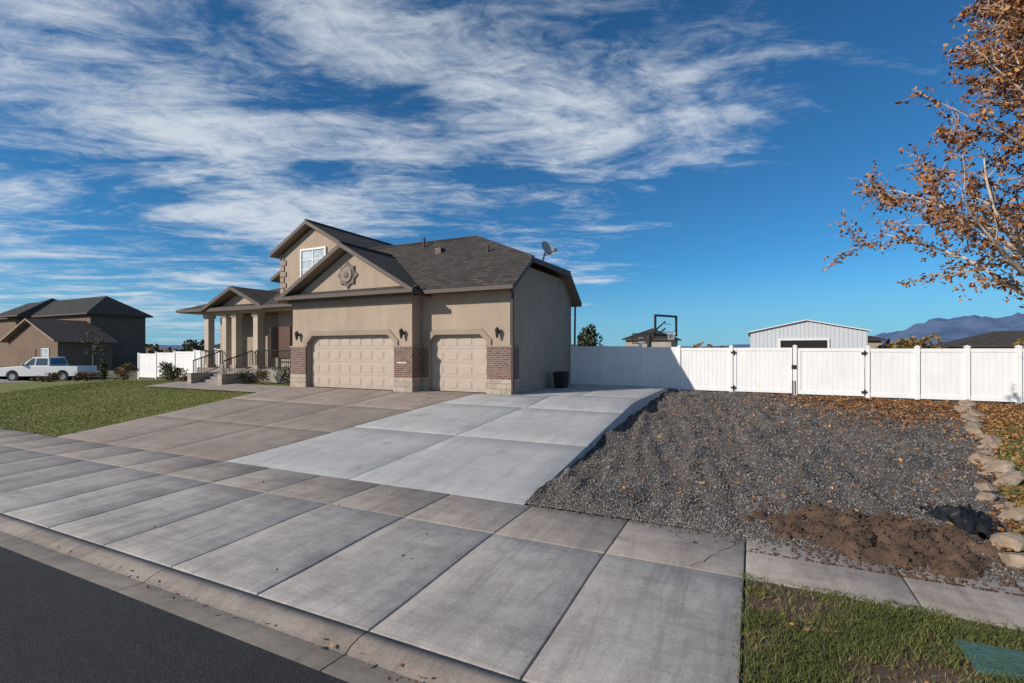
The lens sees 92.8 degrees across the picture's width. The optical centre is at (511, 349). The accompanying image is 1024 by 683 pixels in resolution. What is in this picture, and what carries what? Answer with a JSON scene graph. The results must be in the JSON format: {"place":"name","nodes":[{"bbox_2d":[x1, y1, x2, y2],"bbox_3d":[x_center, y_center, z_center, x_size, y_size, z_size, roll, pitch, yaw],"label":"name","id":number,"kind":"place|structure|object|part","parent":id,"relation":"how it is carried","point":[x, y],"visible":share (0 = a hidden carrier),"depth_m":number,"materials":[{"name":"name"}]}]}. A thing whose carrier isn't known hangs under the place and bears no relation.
{"place":"outdoors","nodes":[
{"label":"outdoors","id":0,"kind":"place"},
{"bbox_2d":[0,376,108,382],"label":"neighbor driveway","id":1,"kind":"structure","parent":0,"point":[2,380],"depth_m":37.43,"materials":[{"name":"concrete"}]},
{"bbox_2d":[0,357,98,380],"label":"pickup truck","id":2,"kind":"object","parent":1,"relation":"on","point":[33,367],"visible":0.83,"depth_m":37.20,"materials":[{"name":"white paint"}]},
{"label":"windows","id":3,"kind":"part","parent":2,"relation":"part of","materials":[{"name":"blue glass"}]},
{"bbox_2d":[0,379,288,435],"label":"lawn","id":4,"kind":"structure","parent":0,"point":[10,387],"depth_m":20.27,"materials":[{"name":"green plant"}]},
{"bbox_2d":[30,372,61,381],"bbox_3d":[-32.028,1.954,33.645,1.577,0.893,1.638,0,0,26],"label":"shrub","id":5,"kind":"object","parent":4,"relation":"on","point":[52,375],"visible":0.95,"depth_m":33.59,"materials":[{"name":"green plant"}]},
{"bbox_2d":[71,370,100,380],"bbox_3d":[-28.135,1.794,32.166,1.248,1.012,1.394,0,0,-18],"label":"shrub","id":6,"kind":"object","parent":4,"relation":"on","point":[78,376],"visible":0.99,"depth_m":31.90,"materials":[{"name":"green plant"}]},
{"bbox_2d":[158,361,182,380],"bbox_3d":[-18.536,1.238,26.380,1.335,1.325,1.076,0,0,26],"label":"shrub","id":7,"kind":"object","parent":4,"relation":"on","point":[167,368],"visible":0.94,"depth_m":26.34,"materials":[{"name":"green plant"}]},
{"bbox_2d":[159,373,181,379],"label":"shrub","id":8,"kind":"object","parent":4,"relation":"on","point":[177,378],"visible":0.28,"depth_m":28.97,"materials":[{"name":"green plant"}]},
{"bbox_2d":[174,368,187,380],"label":"shrub","id":9,"kind":"object","parent":4,"relation":"on","point":[184,377],"visible":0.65,"depth_m":25.26,"materials":[{"name":"brown plant"}]},
{"bbox_2d":[236,370,252,383],"bbox_3d":[-12.947,1.325,23.611,0.660,0.751,0.703,0,0,-4],"label":"shrub","id":10,"kind":"object","parent":4,"relation":"on","point":[242,375],"visible":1,"depth_m":23.54,"materials":[{"name":"green plant"}]},
{"bbox_2d":[253,368,269,383],"bbox_3d":[-11.904,1.260,23.225,0.748,0.880,0.917,0,0,-37],"label":"shrub","id":11,"kind":"object","parent":4,"relation":"on","point":[262,373],"visible":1,"depth_m":23.06,"materials":[{"name":"brown plant"}]},
{"bbox_2d":[0,547,347,682],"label":"asphalt road","id":12,"kind":"structure","parent":0,"point":[58,626],"depth_m":4.26,"materials":[{"name":"grey asphalt"}]},
{"bbox_2d":[58,386,482,460],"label":"old driveway","id":13,"kind":"structure","parent":0,"point":[242,426],"depth_m":14.98,"materials":[{"name":"concrete"}]},
{"bbox_2d":[310,386,485,393],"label":"thresholds","id":14,"kind":"object","parent":13,"relation":"on","point":[393,390],"visible":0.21,"depth_m":19.33,"materials":[{"name":"grey concrete"}]},
{"bbox_2d":[227,384,666,506],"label":"new driveway","id":15,"kind":"structure","parent":0,"point":[521,448],"depth_m":11.38,"materials":[{"name":"concrete"}]},
{"bbox_2d":[552,371,568,387],"bbox_3d":[2.044,1.235,20.348,0.544,0.670,0.703,0,0,26],"label":"trash bin","id":16,"kind":"object","parent":15,"relation":"on","point":[560,378],"visible":1,"depth_m":20.11,"materials":[{"name":"plastic"}]},
{"bbox_2d":[146,344,749,349],"bbox_3d":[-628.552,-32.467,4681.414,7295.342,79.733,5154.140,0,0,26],"label":"hills","id":17,"kind":"structure","parent":0,"point":[173,347],"depth_m":5288.31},
{"bbox_2d":[0,429,1023,630],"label":"sidewalk","id":18,"kind":"structure","parent":0,"point":[662,544],"depth_m":6.44,"materials":[{"name":"concrete"}]},
{"bbox_2d":[209,420,734,564],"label":"pavement cracks","id":19,"kind":"object","parent":18,"relation":"on","point":[675,533],"visible":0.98,"depth_m":5.91,"materials":[{"name":"grey concrete"}]},
{"bbox_2d":[544,503,1014,682],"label":"edge weeds","id":20,"kind":"object","parent":18,"relation":"on","point":[739,670],"visible":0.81,"depth_m":4.28,"materials":[{"name":"green plant"}]},
{"bbox_2d":[0,350,1023,682],"bbox_3d":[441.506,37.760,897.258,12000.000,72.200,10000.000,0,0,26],"label":"ground","id":21,"kind":"structure","parent":0,"point":[114,376],"depth_m":20.66,"materials":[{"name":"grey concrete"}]},
{"bbox_2d":[8,324,111,369],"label":"garage wing","id":22,"kind":"structure","parent":21,"relation":"on","point":[29,336],"depth_m":54.81,"materials":[{"name":"beige paint"}]},
{"bbox_2d":[15,349,35,365],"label":"garage door","id":23,"kind":"structure","parent":22,"relation":"in","point":[23,356],"depth_m":55.87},
{"bbox_2d":[41,348,49,356],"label":"window","id":24,"kind":"structure","parent":22,"relation":"attached to","point":[45,352],"depth_m":53.62,"materials":[{"name":"white glass"}]},
{"bbox_2d":[0,318,117,342],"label":"garage roof","id":25,"kind":"structure","parent":22,"relation":"on","point":[60,330],"depth_m":55.56,"materials":[{"name":"grey"}]},
{"bbox_2d":[0,314,144,367],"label":"walls","id":26,"kind":"structure","parent":21,"relation":"on","point":[127,333],"depth_m":62.68,"materials":[{"name":"brown paint"}]},
{"bbox_2d":[0,296,152,319],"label":"roof","id":27,"kind":"structure","parent":26,"relation":"on","point":[104,305],"depth_m":62.97,"materials":[{"name":"grey"}]},
{"bbox_2d":[0,298,83,318],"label":"roof trim","id":28,"kind":"structure","parent":27,"relation":"on","point":[29,310],"depth_m":66.55,"materials":[{"name":"grey"}]},
{"bbox_2d":[74,328,108,365],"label":"tree","id":29,"kind":"object","parent":21,"relation":"on","point":[95,345],"visible":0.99,"depth_m":43.28,"materials":[{"name":"brown plant"}]},
{"bbox_2d":[97,360,109,379],"bbox_3d":[-29.181,1.525,34.883,0.737,1.850,0.840,0,0,-22],"label":"shrub","id":30,"kind":"object","parent":21,"relation":"on","point":[105,366],"visible":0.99,"depth_m":34.75,"materials":[{"name":"green plant"}]},
{"bbox_2d":[114,362,139,379],"bbox_3d":[-25.799,1.604,32.476,1.383,1.592,1.690,0,0,-13],"label":"shrub","id":31,"kind":"object","parent":21,"relation":"on","point":[123,370],"visible":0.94,"depth_m":32.32,"materials":[{"name":"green plant"}]},
{"bbox_2d":[138,348,219,378],"bbox_3d":[-22.085,0.976,33.826,13.660,2.522,0.160,0,0,26],"label":"vinyl fence","id":32,"kind":"object","parent":21,"relation":"on","point":[148,364],"visible":0.42,"depth_m":35.10,"materials":[{"name":"white plastic"}]},
{"bbox_2d":[183,339,203,351],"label":"tree","id":33,"kind":"object","parent":21,"relation":"on","point":[191,345],"visible":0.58,"depth_m":96.78,"materials":[{"name":"green plant"}]},
{"bbox_2d":[144,381,284,391],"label":"front walk","id":34,"kind":"structure","parent":21,"relation":"on","point":[233,387],"depth_m":22.59,"materials":[{"name":"concrete"}]},
{"bbox_2d":[187,307,292,384],"bbox_3d":[-13.068,-0.100,24.653,9.180,4.200,3.300,0,0,26],"label":"porch","id":35,"kind":"object","parent":21,"relation":"on","point":[231,333],"visible":0.58,"depth_m":25.39,"materials":[{"name":"paint"}]},
{"bbox_2d":[193,350,290,373],"bbox_3d":[-13.637,0.726,24.156,8.241,1.449,1.551,0,0,26],"label":"iron railing","id":36,"kind":"object","parent":35,"relation":"on","point":[205,356],"visible":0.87,"depth_m":24.50,"materials":[{"name":"black metal"}]},
{"bbox_2d":[0,513,527,682],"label":"curb and gutter","id":37,"kind":"structure","parent":21,"relation":"on","point":[293,634],"depth_m":4.63,"materials":[{"name":"concrete"}]},
{"bbox_2d":[18,450,993,682],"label":"fallen leaves","id":38,"kind":"object","parent":37,"relation":"on","point":[416,681],"visible":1,"depth_m":4.17,"materials":[{"name":"brown plant"}]},
{"bbox_2d":[272,366,290,384],"bbox_3d":[-10.630,1.221,22.846,1.005,0.958,0.960,0,0,26],"label":"shrub","id":39,"kind":"object","parent":21,"relation":"on","point":[284,376],"visible":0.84,"depth_m":22.68,"materials":[{"name":"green plant"}]},
{"bbox_2d":[0,445,743,682],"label":"driveway apron","id":40,"kind":"object","parent":21,"relation":"on","point":[512,607],"visible":0.91,"depth_m":5.34,"materials":[{"name":"concrete"}]},
{"bbox_2d":[220,228,570,390],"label":"walls","id":41,"kind":"structure","parent":21,"relation":"on","point":[542,319],"depth_m":19.44,"materials":[{"name":"paint"}]},
{"bbox_2d":[242,315,290,366],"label":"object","id":42,"kind":"structure","parent":41,"relation":"attached to","point":[276,337],"depth_m":26.41,"materials":[{"name":"beige paint"}]},
{"bbox_2d":[300,246,326,276],"bbox_3d":[-9.924,-4.275,24.340,1.780,1.630,0.075,0,0,26],"label":"window","id":43,"kind":"structure","parent":41,"relation":"attached to","point":[310,258],"depth_m":24.44,"materials":[{"name":"white glass"}]},
{"bbox_2d":[338,262,357,288],"bbox_3d":[-6.716,-3.050,19.827,1.100,1.100,0.150,0,0,26],"label":"medallion","id":44,"kind":"object","parent":41,"relation":"attached to","point":[347,274],"visible":1,"depth_m":19.77,"materials":[{"name":"stone"}]},
{"bbox_2d":[311,335,393,389],"bbox_3d":[-6.565,0.480,20.066,4.800,2.200,0.068,0,0,26],"label":"garage door","id":45,"kind":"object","parent":41,"relation":"attached to","point":[359,361],"visible":0.93,"depth_m":20.01,"materials":[{"name":"paint"}]},
{"bbox_2d":[180,220,581,315],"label":"roof","id":46,"kind":"structure","parent":41,"relation":"on","point":[470,262],"depth_m":20.35,"materials":[{"name":"grey"}]},
{"bbox_2d":[176,284,575,390],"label":"gutters","id":47,"kind":"object","parent":46,"relation":"attached to","point":[465,289],"visible":0.91,"depth_m":18.15,"materials":[{"name":"beige metal"}]},
{"bbox_2d":[305,219,570,272],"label":"ridge caps","id":48,"kind":"object","parent":46,"relation":"on","point":[373,249],"visible":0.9,"depth_m":21.99,"materials":[{"name":"grey"}]},
{"bbox_2d":[423,237,488,253],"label":"roof vents","id":49,"kind":"object","parent":46,"relation":"on","point":[439,250],"visible":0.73,"depth_m":21.21,"materials":[{"name":"grey metal"}]},
{"bbox_2d":[534,241,556,269],"bbox_3d":[1.355,-3.925,20.082,1.220,1.172,0.674,0,0,26],"label":"satellite dish","id":50,"kind":"object","parent":46,"relation":"attached to","point":[548,248],"visible":0.94,"depth_m":20.15,"materials":[{"name":"grey metal"}]},
{"bbox_2d":[280,255,491,347],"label":"stucco trim","id":51,"kind":"structure","parent":41,"relation":"attached to","point":[432,333],"depth_m":19.42,"materials":[{"name":"beige paint"}]},
{"bbox_2d":[295,327,499,339],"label":"wall lamps","id":52,"kind":"object","parent":41,"relation":"attached to","point":[401,332],"depth_m":18.47,"materials":[{"name":"black metal"}]},
{"bbox_2d":[290,345,569,394],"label":"brick piers","id":53,"kind":"structure","parent":41,"relation":"on","point":[411,374],"depth_m":18.52,"materials":[{"name":"brick"}]},
{"bbox_2d":[432,334,486,391],"bbox_3d":[-1.971,0.490,18.474,2.650,2.180,0.068,0,0,26],"label":"garage door single","id":54,"kind":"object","parent":41,"relation":"attached to","point":[459,362],"visible":0.84,"depth_m":18.46,"materials":[{"name":"paint"}]},
{"bbox_2d":[145,339,938,355],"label":"distant tree line","id":55,"kind":"object","parent":21,"relation":"on","point":[150,349],"visible":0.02,"depth_m":165.90,"materials":[{"name":"green plant"}]},
{"bbox_2d":[576,323,602,345],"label":"green tree","id":56,"kind":"object","parent":21,"relation":"on","point":[589,339],"visible":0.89,"depth_m":78.01,"materials":[{"name":"green plant"}]},
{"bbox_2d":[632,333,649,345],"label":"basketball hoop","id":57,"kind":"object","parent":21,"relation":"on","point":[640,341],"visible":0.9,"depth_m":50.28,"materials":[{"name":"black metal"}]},
{"bbox_2d":[621,328,681,346],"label":"distant house","id":58,"kind":"structure","parent":21,"relation":"on","point":[660,341],"depth_m":82.66,"materials":[{"name":"brown"}]},
{"bbox_2d":[640,314,676,346],"bbox_3d":[7.412,0.285,25.000,1.936,4.130,1.614,0,0,25],"label":"basketball hoop","id":59,"kind":"object","parent":21,"relation":"on","point":[649,340],"visible":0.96,"depth_m":25.01,"materials":[{"name":"black metal"}]},
{"bbox_2d":[525,390,1023,585],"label":"gravel yard","id":60,"kind":"structure","parent":21,"relation":"on","point":[854,474],"depth_m":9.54,"materials":[{"name":"grey gravel"}]},
{"bbox_2d":[572,390,1023,551],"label":"fallen leaves","id":61,"kind":"object","parent":60,"relation":"on","point":[999,410],"visible":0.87,"depth_m":13.53,"materials":[{"name":"brown plant"}]},
{"bbox_2d":[744,503,1023,577],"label":"dirt pile","id":62,"kind":"object","parent":60,"relation":"on","point":[889,556],"visible":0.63,"depth_m":5.80,"materials":[{"name":"soil"}]},
{"bbox_2d":[663,493,1023,596],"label":"dirt clods","id":63,"kind":"object","parent":62,"relation":"on","point":[920,554],"visible":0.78,"depth_m":5.74,"materials":[{"name":"soil"}]},
{"bbox_2d":[919,503,1002,538],"bbox_3d":[5.957,2.196,6.487,0.692,0.273,0.900,0,0,26],"label":"plastic sheet","id":64,"kind":"object","parent":62,"relation":"on","point":[969,519],"visible":0.89,"depth_m":6.36,"materials":[{"name":"black plastic"}]},
{"bbox_2d":[960,413,973,417],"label":"border rock","id":65,"kind":"object","parent":60,"relation":"on","point":[964,415],"visible":0.37,"depth_m":13.45,"materials":[{"name":"beige stone"}]},
{"bbox_2d":[959,402,977,406],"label":"border rock","id":66,"kind":"object","parent":60,"relation":"on","point":[967,404],"visible":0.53,"depth_m":15.18,"materials":[{"name":"beige stone"}]},
{"bbox_2d":[966,409,985,416],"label":"border rock","id":67,"kind":"object","parent":60,"relation":"on","point":[973,412],"visible":0.56,"depth_m":13.72,"materials":[{"name":"beige stone"}]},
{"bbox_2d":[968,453,990,464],"bbox_3d":[9.025,2.106,9.361,0.474,0.279,0.363,0,0,-34],"label":"border rock","id":68,"kind":"object","parent":60,"relation":"on","point":[972,457],"visible":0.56,"depth_m":9.31,"materials":[{"name":"beige stone"}]},
{"bbox_2d":[973,483,1000,493],"bbox_3d":[7.510,2.206,7.688,0.347,0.210,0.247,-2,-1,14],"label":"border rock","id":69,"kind":"object","parent":60,"relation":"on","point":[988,487],"visible":0.64,"depth_m":7.67,"materials":[{"name":"beige stone"}]},
{"bbox_2d":[976,492,999,501],"bbox_3d":[7.110,2.200,7.301,0.388,0.172,0.258,0,0,-41],"label":"border rock","id":70,"kind":"object","parent":60,"relation":"on","point":[982,496],"visible":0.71,"depth_m":7.19,"materials":[{"name":"beige stone"}]},
{"bbox_2d":[977,460,1015,474],"bbox_3d":[8.550,2.115,8.589,0.549,0.296,0.395,-18,-2,22],"label":"border rock","id":71,"kind":"object","parent":60,"relation":"on","point":[996,467],"visible":0.6,"depth_m":8.50,"materials":[{"name":"beige stone"}]},
{"bbox_2d":[989,532,1023,550],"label":"border rock","id":72,"kind":"object","parent":60,"relation":"on","point":[1014,541],"visible":0.84,"depth_m":5.73,"materials":[{"name":"beige stone"}]},
{"bbox_2d":[998,552,1023,569],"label":"border rock","id":73,"kind":"object","parent":60,"relation":"on","point":[1013,560],"visible":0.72,"depth_m":5.29,"materials":[{"name":"beige stone"}]},
{"bbox_2d":[999,507,1023,523],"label":"border rock","id":74,"kind":"object","parent":60,"relation":"on","point":[1016,513],"visible":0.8,"depth_m":6.53,"materials":[{"name":"beige stone"}]},
{"bbox_2d":[570,344,1023,403],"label":"vinyl fence","id":75,"kind":"object","parent":21,"relation":"on","point":[917,372],"visible":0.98,"depth_m":18.59,"materials":[{"name":"white plastic"}]},
{"bbox_2d":[750,320,867,366],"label":"walls","id":76,"kind":"structure","parent":21,"relation":"on","point":[841,337],"depth_m":59.87,"materials":[{"name":"white metal"}]},
{"bbox_2d":[780,340,826,364],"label":"door opening","id":77,"kind":"object","parent":76,"relation":"in","point":[805,343],"depth_m":60.25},
{"bbox_2d":[779,338,828,347],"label":"door frame","id":78,"kind":"object","parent":76,"relation":"attached to","point":[827,339],"visible":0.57,"depth_m":59.74,"materials":[{"name":"white metal"}]},
{"bbox_2d":[748,319,870,336],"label":"roof","id":79,"kind":"structure","parent":76,"relation":"on","point":[807,320],"depth_m":59.77,"materials":[{"name":"metal"}]},
{"bbox_2d":[868,336,886,348],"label":"distant house","id":80,"kind":"structure","parent":21,"relation":"on","point":[874,342],"depth_m":71.82,"materials":[{"name":"grey"}]},
{"bbox_2d":[742,573,1023,682],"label":"park strip","id":81,"kind":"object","parent":21,"relation":"on","point":[881,671],"visible":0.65,"depth_m":3.97,"materials":[{"name":"plant"}]},
{"bbox_2d":[954,639,1023,682],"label":"utility box lid","id":82,"kind":"object","parent":81,"relation":"on","point":[988,654],"visible":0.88,"depth_m":3.74,"materials":[{"name":"teal plastic"}]},
{"bbox_2d":[875,338,920,348],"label":"autumn tree","id":83,"kind":"object","parent":21,"relation":"on","point":[901,343],"visible":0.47,"depth_m":58.49,"materials":[{"name":"yellow plant"}]},
{"bbox_2d":[907,334,948,348],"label":"autumn tree","id":84,"kind":"object","parent":21,"relation":"on","point":[922,343],"visible":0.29,"depth_m":62.63,"materials":[{"name":"yellow plant"}]},
{"bbox_2d":[927,331,1023,348],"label":"hill","id":85,"kind":"structure","parent":21,"relation":"on","point":[997,339],"depth_m":62.92,"materials":[{"name":"brown soil"}]},
{"bbox_2d":[1012,336,1023,347],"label":"autumn tree","id":86,"kind":"object","parent":21,"relation":"on","point":[1019,341],"visible":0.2,"depth_m":56.12,"materials":[{"name":"yellow plant"}]},
{"bbox_2d":[0,0,1023,346],"label":"sky","id":87,"kind":"structure","parent":0,"point":[692,161],"materials":[{"name":"blue"}]},
{"bbox_2d":[874,312,1023,348],"bbox_3d":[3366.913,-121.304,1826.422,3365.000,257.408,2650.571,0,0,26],"label":"mountains","id":88,"kind":"structure","parent":0,"point":[951,329],"depth_m":3073.19,"materials":[{"name":"blue stone"}]},
{"bbox_2d":[977,403,1023,552],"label":"side lawn","id":89,"kind":"structure","parent":0,"point":[1019,468],"depth_m":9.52,"materials":[{"name":"green plant"}]},
{"bbox_2d":[822,0,1023,307],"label":"birch tree","id":90,"kind":"object","parent":89,"relation":"on","point":[1011,73],"visible":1,"depth_m":9.42,"materials":[{"name":"orange plant"}]},
{"bbox_2d":[953,405,968,412],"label":"border rock","id":91,"kind":"object","parent":89,"relation":"on","point":[957,408],"visible":0.61,"depth_m":14.45,"materials":[{"name":"beige stone"}]},
{"bbox_2d":[963,425,984,436],"bbox_3d":[11.049,1.928,11.629,0.324,0.268,0.578,15,15,2],"label":"border rock","id":92,"kind":"object","parent":89,"relation":"on","point":[975,429],"visible":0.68,"depth_m":11.57,"materials":[{"name":"beige stone"}]},
{"bbox_2d":[964,416,983,423],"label":"border rock","id":93,"kind":"object","parent":89,"relation":"on","point":[976,419],"visible":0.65,"depth_m":12.86,"materials":[{"name":"beige stone"}]},
{"bbox_2d":[966,422,985,428],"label":"border rock","id":94,"kind":"object","parent":89,"relation":"on","point":[977,424],"visible":0.35,"depth_m":12.07,"materials":[{"name":"beige stone"}]},
{"bbox_2d":[975,433,985,438],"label":"border rock","id":95,"kind":"object","parent":89,"relation":"on","point":[980,435],"visible":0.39,"depth_m":11.12,"materials":[{"name":"beige stone"}]},
{"bbox_2d":[973,444,992,449],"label":"border rock","id":96,"kind":"object","parent":89,"relation":"on","point":[983,446],"visible":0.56,"depth_m":10.09,"materials":[{"name":"beige stone"}]},
{"bbox_2d":[978,449,996,456],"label":"border rock","id":97,"kind":"object","parent":89,"relation":"on","point":[992,453],"visible":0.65,"depth_m":9.66,"materials":[{"name":"beige stone"}]},
{"bbox_2d":[979,439,998,448],"bbox_3d":[10.164,2.034,10.360,0.340,0.256,0.352,16,-2,-1],"label":"border rock","id":98,"kind":"object","parent":89,"relation":"on","point":[988,442],"visible":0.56,"depth_m":10.34,"materials":[{"name":"beige stone"}]},
{"bbox_2d":[980,456,999,465],"bbox_3d":[8.855,2.109,8.900,0.565,0.279,0.438,11,10,-9],"label":"border rock","id":99,"kind":"object","parent":89,"relation":"on","point":[984,460],"visible":0.3,"depth_m":8.86,"materials":[{"name":"beige stone"}]},
{"bbox_2d":[983,435,1002,444],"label":"border rock","id":100,"kind":"object","parent":89,"relation":"on","point":[994,438],"visible":0.47,"depth_m":10.69,"materials":[{"name":"beige stone"}]},
{"bbox_2d":[991,502,1013,510],"bbox_3d":[6.973,2.238,6.903,0.267,0.153,0.262,0,0,17],"label":"border rock","id":101,"kind":"object","parent":89,"relation":"on","point":[1004,505],"visible":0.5,"depth_m":6.89,"materials":[{"name":"beige stone"}]},
{"bbox_2d":[993,471,1023,487],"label":"border rock","id":102,"kind":"object","parent":89,"relation":"on","point":[1014,479],"visible":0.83,"depth_m":7.89,"materials":[{"name":"beige stone"}]}
]}

